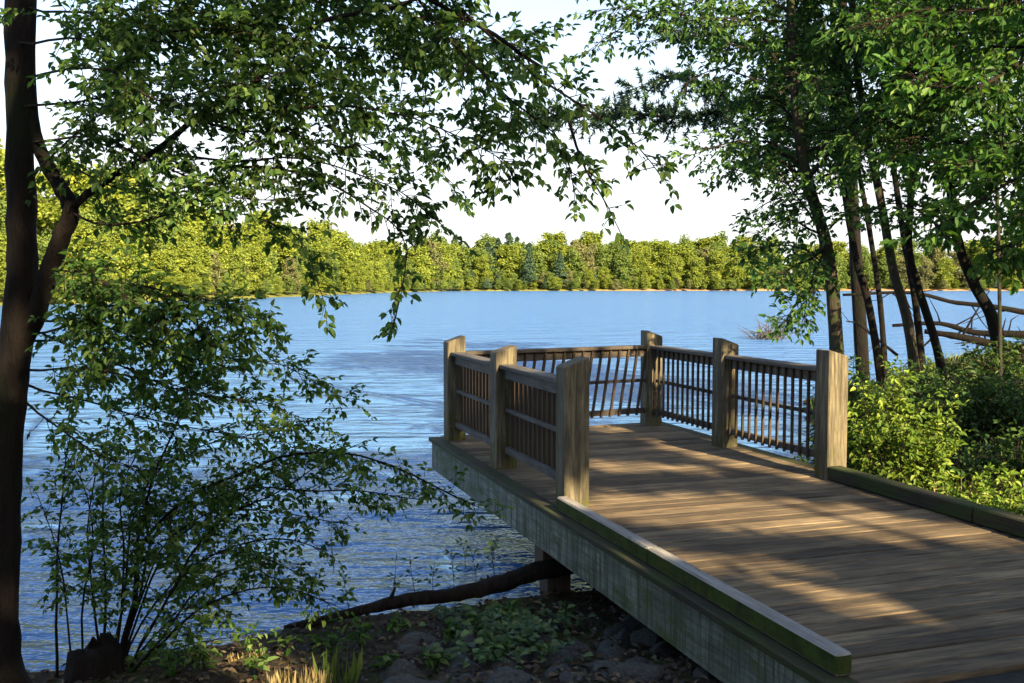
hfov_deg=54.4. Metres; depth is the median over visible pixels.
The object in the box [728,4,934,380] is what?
tree
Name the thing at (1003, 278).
shore tree
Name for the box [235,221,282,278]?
shore tree
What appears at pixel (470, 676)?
rock
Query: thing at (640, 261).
shore tree
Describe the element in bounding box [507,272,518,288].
shore tree
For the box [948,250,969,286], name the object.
shore tree
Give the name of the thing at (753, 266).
shore tree
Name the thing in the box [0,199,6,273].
shore tree
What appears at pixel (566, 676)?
rock
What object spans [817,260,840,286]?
shore tree
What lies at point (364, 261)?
shore tree
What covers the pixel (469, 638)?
rock
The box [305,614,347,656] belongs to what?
bank plant
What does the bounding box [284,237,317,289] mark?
shore tree
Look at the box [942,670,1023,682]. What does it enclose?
path
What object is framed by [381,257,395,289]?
shore tree
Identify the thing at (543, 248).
shore tree
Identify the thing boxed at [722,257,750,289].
shore tree
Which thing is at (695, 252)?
shore tree
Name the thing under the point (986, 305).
tree
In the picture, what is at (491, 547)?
water shoot
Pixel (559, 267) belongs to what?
shore tree
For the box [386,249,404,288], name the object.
shore tree
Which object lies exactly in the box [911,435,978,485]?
undergrowth bush
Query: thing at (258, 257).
shore tree
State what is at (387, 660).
bank plant
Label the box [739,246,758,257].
shore tree
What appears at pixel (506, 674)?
rock
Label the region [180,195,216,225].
shore tree
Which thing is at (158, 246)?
shore tree
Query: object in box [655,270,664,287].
shore tree
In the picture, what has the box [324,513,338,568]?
water shoot
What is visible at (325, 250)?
shore tree
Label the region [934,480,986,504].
grass tuft
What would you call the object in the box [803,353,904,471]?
bush
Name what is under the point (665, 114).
pine tree
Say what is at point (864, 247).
shore tree
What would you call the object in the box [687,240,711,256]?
shore tree
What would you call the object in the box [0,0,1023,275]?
sky
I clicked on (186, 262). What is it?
shore tree
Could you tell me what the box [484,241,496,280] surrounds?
shore tree
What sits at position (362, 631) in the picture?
bank plant
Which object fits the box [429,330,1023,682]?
viewing deck
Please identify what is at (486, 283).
shore tree
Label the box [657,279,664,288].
shore tree
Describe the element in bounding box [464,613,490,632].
bank plant
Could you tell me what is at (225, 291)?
shore tree
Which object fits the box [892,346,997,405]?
undergrowth bush
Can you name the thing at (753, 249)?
shore tree
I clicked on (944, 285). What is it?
shore tree
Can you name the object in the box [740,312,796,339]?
dead brush
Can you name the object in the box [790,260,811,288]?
shore tree
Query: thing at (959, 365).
undergrowth bush
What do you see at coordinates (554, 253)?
shore tree
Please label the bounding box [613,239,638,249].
shore tree
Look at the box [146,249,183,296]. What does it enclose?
shore tree
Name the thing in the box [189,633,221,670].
bank plant
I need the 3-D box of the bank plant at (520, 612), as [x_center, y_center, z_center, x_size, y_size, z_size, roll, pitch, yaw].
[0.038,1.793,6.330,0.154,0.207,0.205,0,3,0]
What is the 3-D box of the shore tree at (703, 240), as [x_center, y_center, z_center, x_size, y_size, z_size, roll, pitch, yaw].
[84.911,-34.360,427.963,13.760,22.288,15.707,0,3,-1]
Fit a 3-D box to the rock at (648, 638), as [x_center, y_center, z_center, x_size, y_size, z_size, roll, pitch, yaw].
[0.881,1.866,6.132,0.311,0.187,0.288,14,5,-9]
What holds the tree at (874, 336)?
on the ground at (602, 625)
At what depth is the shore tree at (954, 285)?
404.06 m
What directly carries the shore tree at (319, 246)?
on the bank
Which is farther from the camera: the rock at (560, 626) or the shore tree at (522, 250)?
the shore tree at (522, 250)
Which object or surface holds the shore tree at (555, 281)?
on the bank
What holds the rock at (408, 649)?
on the ground at (602, 625)
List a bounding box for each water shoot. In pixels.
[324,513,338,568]
[335,570,351,607]
[387,553,402,590]
[401,554,421,605]
[424,562,441,587]
[443,548,460,587]
[456,537,469,568]
[463,545,482,581]
[484,541,500,574]
[488,533,500,557]
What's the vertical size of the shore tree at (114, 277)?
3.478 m
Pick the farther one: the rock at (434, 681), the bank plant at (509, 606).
the bank plant at (509, 606)
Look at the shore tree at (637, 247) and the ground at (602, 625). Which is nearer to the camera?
the ground at (602, 625)
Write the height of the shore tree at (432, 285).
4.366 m
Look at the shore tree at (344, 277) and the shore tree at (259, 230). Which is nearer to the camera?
the shore tree at (259, 230)
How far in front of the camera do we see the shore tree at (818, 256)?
417.27 m
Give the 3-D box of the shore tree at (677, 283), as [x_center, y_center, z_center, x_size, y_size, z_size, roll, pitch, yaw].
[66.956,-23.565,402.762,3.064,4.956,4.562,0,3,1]
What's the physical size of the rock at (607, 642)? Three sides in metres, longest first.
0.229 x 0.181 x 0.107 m
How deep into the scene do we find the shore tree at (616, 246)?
409.20 m
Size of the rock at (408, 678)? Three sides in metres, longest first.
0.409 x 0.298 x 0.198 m
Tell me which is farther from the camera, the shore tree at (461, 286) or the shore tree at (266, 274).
the shore tree at (461, 286)
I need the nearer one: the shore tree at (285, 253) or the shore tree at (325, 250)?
the shore tree at (285, 253)
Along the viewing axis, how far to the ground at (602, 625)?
6.20 m
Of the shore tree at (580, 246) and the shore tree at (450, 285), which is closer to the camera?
the shore tree at (450, 285)
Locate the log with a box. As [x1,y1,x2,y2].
[284,559,574,628]
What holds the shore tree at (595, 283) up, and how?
on the bank
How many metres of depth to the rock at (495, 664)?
5.56 m
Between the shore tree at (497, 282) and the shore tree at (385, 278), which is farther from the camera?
the shore tree at (497, 282)
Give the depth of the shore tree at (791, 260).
417.43 m
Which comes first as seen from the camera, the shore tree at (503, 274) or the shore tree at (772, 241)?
the shore tree at (503, 274)
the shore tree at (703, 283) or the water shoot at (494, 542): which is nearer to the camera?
the water shoot at (494, 542)
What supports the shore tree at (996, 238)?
on the bank
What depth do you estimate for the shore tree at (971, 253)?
421.14 m
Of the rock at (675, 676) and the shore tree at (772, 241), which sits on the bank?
the shore tree at (772, 241)
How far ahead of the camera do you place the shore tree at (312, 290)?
215.80 m
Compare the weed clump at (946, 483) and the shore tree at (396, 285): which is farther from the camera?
the shore tree at (396, 285)
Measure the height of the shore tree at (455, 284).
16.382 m
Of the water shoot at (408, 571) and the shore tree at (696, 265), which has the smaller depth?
the water shoot at (408, 571)
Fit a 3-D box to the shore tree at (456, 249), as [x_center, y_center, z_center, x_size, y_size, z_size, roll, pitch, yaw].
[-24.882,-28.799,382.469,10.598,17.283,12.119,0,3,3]
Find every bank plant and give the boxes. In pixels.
[150,643,190,680]
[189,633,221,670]
[240,655,278,681]
[267,632,305,659]
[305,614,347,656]
[347,621,371,645]
[371,652,399,670]
[386,611,410,636]
[418,650,452,672]
[444,619,462,640]
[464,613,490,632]
[478,631,513,658]
[493,595,518,621]
[508,605,529,629]
[524,640,557,664]
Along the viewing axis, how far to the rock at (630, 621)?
6.44 m
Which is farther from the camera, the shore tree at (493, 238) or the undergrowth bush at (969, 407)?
the shore tree at (493, 238)
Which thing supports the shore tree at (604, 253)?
on the bank
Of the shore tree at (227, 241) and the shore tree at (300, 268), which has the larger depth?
the shore tree at (300, 268)
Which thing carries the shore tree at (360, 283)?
on the bank
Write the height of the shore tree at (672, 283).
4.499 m
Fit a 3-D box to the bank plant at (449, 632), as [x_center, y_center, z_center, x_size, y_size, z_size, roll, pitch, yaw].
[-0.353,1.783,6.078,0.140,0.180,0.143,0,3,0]
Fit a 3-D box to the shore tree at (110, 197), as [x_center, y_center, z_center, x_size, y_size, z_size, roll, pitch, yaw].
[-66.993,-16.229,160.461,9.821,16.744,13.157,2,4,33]
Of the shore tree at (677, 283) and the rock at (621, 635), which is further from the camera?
the shore tree at (677, 283)
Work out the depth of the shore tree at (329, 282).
226.98 m
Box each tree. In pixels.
[0,0,690,682]
[0,138,5,212]
[0,172,81,277]
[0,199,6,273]
[0,231,6,296]
[0,275,5,295]
[37,154,102,230]
[37,231,67,275]
[51,198,90,292]
[52,271,67,297]
[61,222,113,298]
[81,194,117,214]
[81,197,127,269]
[86,200,172,289]
[87,234,124,277]
[91,162,177,235]
[104,273,121,289]
[113,230,150,294]
[127,188,169,279]
[146,217,176,275]
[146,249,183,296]
[149,182,186,234]
[166,239,204,291]
[166,276,181,294]
[169,226,204,267]
[170,216,221,286]
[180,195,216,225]
[181,273,201,293]
[186,210,232,279]
[191,246,215,292]
[196,275,210,295]
[206,251,226,294]
[216,232,251,287]
[216,242,252,292]
[218,280,232,293]
[224,220,247,229]
[227,278,239,291]
[233,230,257,290]
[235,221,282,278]
[241,209,281,238]
[241,277,252,293]
[245,244,275,294]
[245,259,275,292]
[260,278,275,293]
[261,230,306,285]
[262,251,282,292]
[271,276,284,292]
[278,219,305,237]
[281,257,302,293]
[281,276,296,293]
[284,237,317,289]
[292,253,305,286]
[296,279,306,292]
[302,235,337,290]
[303,217,336,241]
[305,264,329,292]
[306,280,317,292]
[317,236,336,283]
[322,251,341,289]
[324,281,332,291]
[327,234,362,286]
[330,229,349,240]
[332,280,344,291]
[337,259,355,291]
[344,238,357,258]
[347,263,366,291]
[349,282,355,291]
[350,242,369,265]
[353,253,373,291]
[356,279,364,290]
[361,241,389,261]
[364,261,385,290]
[365,280,371,290]
[371,257,390,290]
[373,239,394,281]
[374,279,384,290]
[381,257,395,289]
[385,241,403,254]
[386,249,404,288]
[391,265,403,288]
[400,259,415,287]
[403,245,441,286]
[404,247,429,290]
[412,280,420,289]
[415,235,442,279]
[423,238,449,285]
[428,231,453,258]
[429,243,456,287]
[429,279,434,289]
[435,252,445,289]
[439,278,447,289]
[447,249,463,289]
[447,266,454,287]
[449,241,467,286]
[449,244,459,285]
[451,234,458,243]
[457,244,477,279]
[457,280,464,289]
[461,268,470,288]
[466,278,475,288]
[467,233,495,268]
[470,269,475,285]
[472,246,498,279]
[473,255,491,287]
[479,278,484,288]
[480,270,493,288]
[483,278,491,286]
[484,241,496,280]
[489,236,501,284]
[491,238,505,278]
[491,242,524,285]
[494,272,501,288]
[494,278,500,288]
[499,270,506,287]
[502,278,513,288]
[504,232,513,244]
[505,241,528,286]
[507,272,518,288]
[516,279,521,288]
[517,0,947,381]
[520,242,532,284]
[520,249,537,289]
[521,280,526,288]
[524,248,548,287]
[525,241,536,282]
[527,241,560,285]
[530,278,537,288]
[537,231,567,248]
[538,271,547,287]
[542,238,565,285]
[544,271,554,288]
[548,276,561,288]
[551,244,582,286]
[552,252,567,289]
[560,0,953,354]
[562,248,588,287]
[564,270,573,287]
[569,240,595,287]
[571,277,579,288]
[576,230,604,257]
[582,243,600,287]
[582,269,597,287]
[583,280,588,288]
[592,250,606,275]
[593,281,598,288]
[594,243,614,284]
[595,243,612,265]
[596,267,612,287]
[602,279,607,288]
[608,242,626,284]
[609,252,629,287]
[611,250,639,288]
[611,279,621,288]
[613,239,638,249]
[623,248,640,274]
[625,279,633,288]
[628,253,652,287]
[631,245,646,283]
[631,277,638,288]
[634,245,658,284]
[636,240,649,245]
[642,277,650,288]
[646,241,680,287]
[649,269,662,288]
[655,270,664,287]
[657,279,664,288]
[660,258,683,287]
[663,254,685,287]
[669,278,675,288]
[675,244,700,287]
[675,277,680,288]
[677,234,697,248]
[679,268,690,287]
[682,241,699,278]
[685,256,710,289]
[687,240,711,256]
[694,236,720,261]
[697,247,711,285]
[701,279,707,288]
[703,249,730,287]
[705,271,709,288]
[706,242,722,286]
[707,269,720,287]
[709,230,730,248]
[710,239,730,281]
[712,279,719,288]
[717,279,725,288]
[718,0,948,386]
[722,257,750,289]
[723,246,739,274]
[727,256,749,287]
[728,0,1020,375]
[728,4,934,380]
[728,234,761,257]
[729,278,736,288]
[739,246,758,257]
[740,242,760,256]
[743,256,760,287]
[748,257,774,287]
[748,278,752,288]
[756,234,784,282]
[759,0,973,372]
[763,247,789,282]
[772,0,1023,374]
[772,268,783,283]
[783,242,808,283]
[786,243,812,280]
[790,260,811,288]
[793,278,801,288]
[807,244,832,284]
[810,0,1023,295]
[814,240,848,275]
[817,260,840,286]
[827,0,1023,246]
[835,253,849,287]
[836,252,850,286]
[847,242,869,252]
[853,0,1013,379]
[862,250,874,287]
[876,244,899,286]
[878,255,892,287]
[879,0,1023,390]
[891,255,908,287]
[897,239,923,267]
[906,251,925,283]
[918,256,937,288]
[919,240,946,284]
[925,245,950,286]
[932,257,958,288]
[939,279,947,288]
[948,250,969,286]
[950,279,961,288]
[955,238,979,280]
[962,276,968,287]
[971,242,995,279]
[976,253,1001,288]
[979,280,986,288]
[984,234,1008,245]
[996,243,1021,281]
[1001,261,1017,287]
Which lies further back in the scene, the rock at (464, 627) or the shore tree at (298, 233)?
the shore tree at (298, 233)
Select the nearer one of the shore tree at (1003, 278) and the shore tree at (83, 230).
the shore tree at (83, 230)
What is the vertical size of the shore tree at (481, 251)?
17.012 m
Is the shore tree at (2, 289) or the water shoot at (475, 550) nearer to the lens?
the water shoot at (475, 550)
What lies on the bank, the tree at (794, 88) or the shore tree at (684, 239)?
the shore tree at (684, 239)
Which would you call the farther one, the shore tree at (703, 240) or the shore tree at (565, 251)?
the shore tree at (703, 240)
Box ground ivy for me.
[419,600,596,668]
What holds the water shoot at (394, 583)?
on the log
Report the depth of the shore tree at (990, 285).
403.37 m
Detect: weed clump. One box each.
[921,468,978,499]
[928,473,1021,511]
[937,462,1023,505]
[965,471,1023,514]
[1001,494,1023,515]
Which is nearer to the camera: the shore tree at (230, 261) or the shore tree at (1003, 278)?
the shore tree at (230, 261)
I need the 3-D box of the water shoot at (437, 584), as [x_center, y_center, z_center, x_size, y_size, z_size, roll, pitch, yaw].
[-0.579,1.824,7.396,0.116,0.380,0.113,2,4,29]
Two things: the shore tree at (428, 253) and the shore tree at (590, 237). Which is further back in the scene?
the shore tree at (590, 237)
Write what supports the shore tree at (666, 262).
on the bank
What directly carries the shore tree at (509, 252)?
on the bank
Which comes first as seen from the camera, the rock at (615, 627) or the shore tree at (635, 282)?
the rock at (615, 627)
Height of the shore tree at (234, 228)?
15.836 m
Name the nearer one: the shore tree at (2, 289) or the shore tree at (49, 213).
the shore tree at (2, 289)
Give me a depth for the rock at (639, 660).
5.46 m
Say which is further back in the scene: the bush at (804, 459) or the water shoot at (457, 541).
the bush at (804, 459)
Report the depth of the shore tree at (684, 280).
408.03 m
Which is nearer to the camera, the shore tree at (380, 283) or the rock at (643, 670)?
the rock at (643, 670)
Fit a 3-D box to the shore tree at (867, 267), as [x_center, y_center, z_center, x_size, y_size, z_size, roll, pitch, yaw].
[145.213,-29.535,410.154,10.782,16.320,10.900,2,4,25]
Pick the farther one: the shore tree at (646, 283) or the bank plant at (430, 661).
the shore tree at (646, 283)
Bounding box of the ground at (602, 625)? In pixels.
[28,351,1023,682]
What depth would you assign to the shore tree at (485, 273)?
389.86 m
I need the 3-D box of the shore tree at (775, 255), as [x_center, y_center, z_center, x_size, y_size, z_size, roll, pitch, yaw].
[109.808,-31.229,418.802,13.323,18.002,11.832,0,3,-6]
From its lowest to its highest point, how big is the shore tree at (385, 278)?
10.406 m
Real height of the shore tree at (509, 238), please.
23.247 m
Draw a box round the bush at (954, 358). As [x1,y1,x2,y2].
[810,350,1023,500]
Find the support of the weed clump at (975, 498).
on the ground at (602, 625)
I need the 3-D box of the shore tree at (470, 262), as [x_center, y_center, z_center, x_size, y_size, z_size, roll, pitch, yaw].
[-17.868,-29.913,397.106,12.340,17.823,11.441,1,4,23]
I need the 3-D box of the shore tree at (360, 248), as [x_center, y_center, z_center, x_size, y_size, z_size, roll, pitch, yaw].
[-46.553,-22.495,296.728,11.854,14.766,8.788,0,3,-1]
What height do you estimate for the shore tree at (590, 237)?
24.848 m
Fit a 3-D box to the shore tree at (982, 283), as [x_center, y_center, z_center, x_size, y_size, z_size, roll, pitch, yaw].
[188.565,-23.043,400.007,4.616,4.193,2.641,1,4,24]
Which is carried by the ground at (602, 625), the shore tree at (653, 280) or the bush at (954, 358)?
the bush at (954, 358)
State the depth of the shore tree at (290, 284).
198.48 m
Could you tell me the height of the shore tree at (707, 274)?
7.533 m
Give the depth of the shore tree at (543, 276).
395.81 m
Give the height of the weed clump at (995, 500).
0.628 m
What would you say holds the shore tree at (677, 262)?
on the bank
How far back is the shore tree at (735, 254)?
416.38 m
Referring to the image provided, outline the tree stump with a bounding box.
[63,633,125,682]
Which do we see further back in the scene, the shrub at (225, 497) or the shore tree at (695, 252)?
the shore tree at (695, 252)
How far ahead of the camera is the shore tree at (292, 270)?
201.70 m
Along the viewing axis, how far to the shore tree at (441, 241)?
376.17 m
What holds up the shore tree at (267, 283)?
on the bank
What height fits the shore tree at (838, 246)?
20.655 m
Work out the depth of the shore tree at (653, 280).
404.69 m
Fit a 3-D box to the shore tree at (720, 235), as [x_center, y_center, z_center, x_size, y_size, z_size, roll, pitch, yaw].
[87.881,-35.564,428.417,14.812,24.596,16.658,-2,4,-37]
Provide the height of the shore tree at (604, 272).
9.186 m
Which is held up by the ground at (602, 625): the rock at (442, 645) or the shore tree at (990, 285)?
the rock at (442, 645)
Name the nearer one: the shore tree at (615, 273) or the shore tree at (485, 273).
the shore tree at (485, 273)
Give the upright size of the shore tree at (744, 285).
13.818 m
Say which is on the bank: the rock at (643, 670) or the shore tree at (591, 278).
the shore tree at (591, 278)
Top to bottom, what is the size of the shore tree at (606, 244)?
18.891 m
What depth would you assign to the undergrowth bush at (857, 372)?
15.02 m
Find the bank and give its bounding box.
[0,278,1023,304]
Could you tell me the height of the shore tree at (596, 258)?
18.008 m
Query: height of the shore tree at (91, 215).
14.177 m
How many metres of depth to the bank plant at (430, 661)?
5.58 m
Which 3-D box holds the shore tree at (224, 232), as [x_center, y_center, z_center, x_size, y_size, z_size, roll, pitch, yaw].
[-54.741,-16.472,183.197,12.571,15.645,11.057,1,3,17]
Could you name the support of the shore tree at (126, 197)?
on the bank
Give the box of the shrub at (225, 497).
[21,352,514,677]
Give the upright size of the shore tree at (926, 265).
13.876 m
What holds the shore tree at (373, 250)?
on the bank
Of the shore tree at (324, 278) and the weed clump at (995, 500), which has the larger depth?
the shore tree at (324, 278)
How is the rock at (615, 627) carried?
on the ground at (602, 625)
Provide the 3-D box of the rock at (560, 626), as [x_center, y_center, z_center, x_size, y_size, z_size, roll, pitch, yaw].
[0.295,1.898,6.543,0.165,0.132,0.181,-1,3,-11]
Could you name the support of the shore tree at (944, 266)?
on the bank
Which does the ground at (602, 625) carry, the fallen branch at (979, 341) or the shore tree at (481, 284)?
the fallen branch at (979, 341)
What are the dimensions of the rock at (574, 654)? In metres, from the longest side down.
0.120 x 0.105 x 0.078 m
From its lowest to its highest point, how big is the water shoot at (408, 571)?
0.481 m
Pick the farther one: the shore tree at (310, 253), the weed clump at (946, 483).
the shore tree at (310, 253)
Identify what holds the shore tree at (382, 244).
on the bank
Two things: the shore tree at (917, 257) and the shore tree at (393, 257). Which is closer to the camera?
the shore tree at (393, 257)
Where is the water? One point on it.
(400, 375)
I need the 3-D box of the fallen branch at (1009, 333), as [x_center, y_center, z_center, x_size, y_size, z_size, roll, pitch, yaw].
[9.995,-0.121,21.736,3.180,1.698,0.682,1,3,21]
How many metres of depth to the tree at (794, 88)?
16.69 m
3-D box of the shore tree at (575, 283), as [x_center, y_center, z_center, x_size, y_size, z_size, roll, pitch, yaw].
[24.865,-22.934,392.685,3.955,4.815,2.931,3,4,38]
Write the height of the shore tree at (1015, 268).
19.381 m
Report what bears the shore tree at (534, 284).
on the bank
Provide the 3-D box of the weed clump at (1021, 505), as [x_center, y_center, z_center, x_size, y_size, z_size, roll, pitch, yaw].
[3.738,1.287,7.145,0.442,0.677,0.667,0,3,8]
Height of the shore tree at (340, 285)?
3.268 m
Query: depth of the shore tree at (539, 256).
400.63 m
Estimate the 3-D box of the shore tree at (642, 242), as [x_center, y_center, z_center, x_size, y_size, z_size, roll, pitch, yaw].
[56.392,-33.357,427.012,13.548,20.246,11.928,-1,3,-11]
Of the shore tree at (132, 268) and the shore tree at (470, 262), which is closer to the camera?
the shore tree at (132, 268)
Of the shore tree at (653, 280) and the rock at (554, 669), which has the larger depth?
the shore tree at (653, 280)
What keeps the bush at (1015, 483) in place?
on the ground at (602, 625)
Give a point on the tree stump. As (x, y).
(100, 659)
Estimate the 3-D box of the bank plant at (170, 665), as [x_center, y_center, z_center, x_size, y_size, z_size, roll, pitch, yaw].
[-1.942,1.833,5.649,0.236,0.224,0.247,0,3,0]
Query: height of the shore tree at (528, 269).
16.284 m
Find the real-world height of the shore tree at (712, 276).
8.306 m
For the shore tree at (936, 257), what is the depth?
414.59 m
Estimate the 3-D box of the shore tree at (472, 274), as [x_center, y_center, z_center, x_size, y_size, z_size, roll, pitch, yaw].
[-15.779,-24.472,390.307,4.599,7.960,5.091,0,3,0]
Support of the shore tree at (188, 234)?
on the bank
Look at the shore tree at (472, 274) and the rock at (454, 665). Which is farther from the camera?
the shore tree at (472, 274)
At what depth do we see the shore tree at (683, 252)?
411.02 m
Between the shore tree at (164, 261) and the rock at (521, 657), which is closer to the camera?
the rock at (521, 657)
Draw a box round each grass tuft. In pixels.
[227,650,262,662]
[266,663,332,682]
[312,645,362,682]
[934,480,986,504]
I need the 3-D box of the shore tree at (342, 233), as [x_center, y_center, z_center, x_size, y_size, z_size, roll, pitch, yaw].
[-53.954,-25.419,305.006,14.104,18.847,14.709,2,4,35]
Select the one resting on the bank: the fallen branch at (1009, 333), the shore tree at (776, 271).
the shore tree at (776, 271)
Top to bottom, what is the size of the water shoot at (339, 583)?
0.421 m
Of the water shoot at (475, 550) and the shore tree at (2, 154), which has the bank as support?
the shore tree at (2, 154)
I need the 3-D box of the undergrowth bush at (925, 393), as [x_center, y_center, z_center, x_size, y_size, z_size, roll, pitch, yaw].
[5.213,0.930,12.567,1.306,1.009,1.096,1,3,19]
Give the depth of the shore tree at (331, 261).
236.90 m
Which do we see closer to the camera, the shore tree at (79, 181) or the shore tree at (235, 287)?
the shore tree at (79, 181)
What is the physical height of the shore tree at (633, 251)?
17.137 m
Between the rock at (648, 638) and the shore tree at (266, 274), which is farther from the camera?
the shore tree at (266, 274)
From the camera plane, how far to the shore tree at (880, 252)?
420.60 m
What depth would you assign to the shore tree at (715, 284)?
401.69 m
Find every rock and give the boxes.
[380,659,421,681]
[383,674,430,682]
[393,644,421,654]
[396,631,436,644]
[428,641,444,648]
[429,680,443,682]
[444,651,483,675]
[450,635,478,648]
[454,673,474,682]
[462,625,475,632]
[483,666,540,682]
[491,657,515,670]
[507,652,530,660]
[529,634,553,645]
[533,649,572,667]
[544,664,571,677]
[550,622,566,630]
[558,672,582,682]
[564,639,590,651]
[570,651,583,658]
[591,660,623,675]
[596,639,621,649]
[596,645,630,659]
[603,623,627,635]
[606,662,664,681]
[613,629,631,642]
[622,614,646,628]
[625,657,649,663]
[629,628,663,647]
[649,641,680,655]
[662,673,678,679]
[693,667,713,678]
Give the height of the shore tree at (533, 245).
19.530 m
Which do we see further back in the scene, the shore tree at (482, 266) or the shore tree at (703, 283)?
the shore tree at (703, 283)
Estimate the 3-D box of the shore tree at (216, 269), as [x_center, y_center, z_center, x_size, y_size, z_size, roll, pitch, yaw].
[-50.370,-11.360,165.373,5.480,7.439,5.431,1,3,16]
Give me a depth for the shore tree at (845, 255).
416.14 m
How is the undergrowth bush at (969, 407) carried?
on the ground at (602, 625)
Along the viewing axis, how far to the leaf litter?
5.92 m
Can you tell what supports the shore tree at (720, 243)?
on the bank
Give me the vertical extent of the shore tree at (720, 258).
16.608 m
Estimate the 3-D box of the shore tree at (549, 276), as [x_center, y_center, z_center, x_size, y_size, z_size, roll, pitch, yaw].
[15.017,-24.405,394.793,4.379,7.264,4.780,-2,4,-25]
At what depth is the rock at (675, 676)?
5.08 m
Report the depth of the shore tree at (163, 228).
160.81 m
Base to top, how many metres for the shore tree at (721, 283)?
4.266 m
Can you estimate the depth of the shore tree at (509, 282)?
387.67 m
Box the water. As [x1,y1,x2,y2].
[0,291,1023,671]
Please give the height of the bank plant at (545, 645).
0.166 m
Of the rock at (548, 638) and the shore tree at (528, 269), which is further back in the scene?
the shore tree at (528, 269)
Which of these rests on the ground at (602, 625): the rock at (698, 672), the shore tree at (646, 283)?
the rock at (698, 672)
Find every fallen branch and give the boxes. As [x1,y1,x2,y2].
[825,291,898,355]
[843,273,1023,328]
[892,297,1023,358]
[905,290,1023,364]
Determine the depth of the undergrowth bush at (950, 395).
12.05 m
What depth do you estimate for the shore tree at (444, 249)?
367.47 m
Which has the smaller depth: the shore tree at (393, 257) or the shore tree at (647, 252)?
the shore tree at (393, 257)
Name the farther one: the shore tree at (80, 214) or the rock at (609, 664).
the shore tree at (80, 214)
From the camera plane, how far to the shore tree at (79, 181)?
148.62 m
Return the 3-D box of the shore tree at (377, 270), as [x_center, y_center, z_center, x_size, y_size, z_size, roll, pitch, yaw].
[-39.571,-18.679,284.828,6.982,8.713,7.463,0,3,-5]
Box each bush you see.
[792,434,861,470]
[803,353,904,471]
[846,355,974,490]
[848,371,914,416]
[851,386,931,446]
[855,354,950,398]
[872,374,973,449]
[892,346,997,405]
[905,372,1019,447]
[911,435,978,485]
[922,369,1023,445]
[923,434,1023,493]
[935,341,1023,390]
[941,419,1023,481]
[950,358,1023,436]
[961,336,1023,391]
[988,378,1023,425]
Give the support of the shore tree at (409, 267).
on the bank
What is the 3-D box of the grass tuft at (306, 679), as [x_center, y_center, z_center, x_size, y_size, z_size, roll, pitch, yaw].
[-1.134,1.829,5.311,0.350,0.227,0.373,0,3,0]
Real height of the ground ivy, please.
0.306 m
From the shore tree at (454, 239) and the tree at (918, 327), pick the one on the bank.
the shore tree at (454, 239)
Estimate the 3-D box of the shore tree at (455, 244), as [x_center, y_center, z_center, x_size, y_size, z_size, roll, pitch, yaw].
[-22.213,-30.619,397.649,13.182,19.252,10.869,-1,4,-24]
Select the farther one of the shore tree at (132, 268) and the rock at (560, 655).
the shore tree at (132, 268)
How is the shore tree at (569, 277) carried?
on the bank
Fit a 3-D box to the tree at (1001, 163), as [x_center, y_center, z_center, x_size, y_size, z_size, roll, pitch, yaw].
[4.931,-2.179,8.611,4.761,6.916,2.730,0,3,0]
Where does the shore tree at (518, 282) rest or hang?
on the bank
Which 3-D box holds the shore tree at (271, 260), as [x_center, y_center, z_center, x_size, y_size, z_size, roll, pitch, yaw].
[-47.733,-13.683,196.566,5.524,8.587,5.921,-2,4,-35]
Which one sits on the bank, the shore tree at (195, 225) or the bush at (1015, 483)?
the shore tree at (195, 225)
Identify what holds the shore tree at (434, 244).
on the bank
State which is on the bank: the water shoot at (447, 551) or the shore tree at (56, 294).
the shore tree at (56, 294)
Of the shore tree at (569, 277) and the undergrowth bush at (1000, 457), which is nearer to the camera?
the undergrowth bush at (1000, 457)
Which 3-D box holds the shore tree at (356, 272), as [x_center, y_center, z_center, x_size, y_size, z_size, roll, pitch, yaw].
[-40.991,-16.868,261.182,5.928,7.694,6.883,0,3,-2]
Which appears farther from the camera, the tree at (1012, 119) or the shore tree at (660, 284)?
the shore tree at (660, 284)
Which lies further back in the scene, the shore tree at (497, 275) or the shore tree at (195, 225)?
the shore tree at (497, 275)
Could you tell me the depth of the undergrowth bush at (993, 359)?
14.54 m
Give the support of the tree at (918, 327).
on the ground at (602, 625)
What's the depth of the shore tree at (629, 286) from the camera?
400.88 m
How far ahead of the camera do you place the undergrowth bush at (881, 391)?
13.07 m
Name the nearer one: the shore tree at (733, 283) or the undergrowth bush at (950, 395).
the undergrowth bush at (950, 395)
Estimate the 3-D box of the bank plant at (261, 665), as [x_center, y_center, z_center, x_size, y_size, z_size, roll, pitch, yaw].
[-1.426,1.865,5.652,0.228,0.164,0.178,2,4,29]
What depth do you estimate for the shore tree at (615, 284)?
396.54 m
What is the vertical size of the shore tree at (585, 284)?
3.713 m
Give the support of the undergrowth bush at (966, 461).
on the ground at (602, 625)
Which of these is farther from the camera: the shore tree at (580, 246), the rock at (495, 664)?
the shore tree at (580, 246)
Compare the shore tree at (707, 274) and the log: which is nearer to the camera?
the log
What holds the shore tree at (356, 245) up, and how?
on the bank
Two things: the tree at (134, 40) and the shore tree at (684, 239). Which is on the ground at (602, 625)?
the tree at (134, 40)
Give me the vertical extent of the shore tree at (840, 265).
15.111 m
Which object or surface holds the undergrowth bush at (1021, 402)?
on the ground at (602, 625)
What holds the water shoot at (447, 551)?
on the log
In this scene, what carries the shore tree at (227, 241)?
on the bank
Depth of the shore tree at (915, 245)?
431.26 m
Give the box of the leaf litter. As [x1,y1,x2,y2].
[26,583,721,682]
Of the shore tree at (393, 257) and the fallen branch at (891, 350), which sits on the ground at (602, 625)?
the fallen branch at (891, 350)
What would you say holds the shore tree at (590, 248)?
on the bank

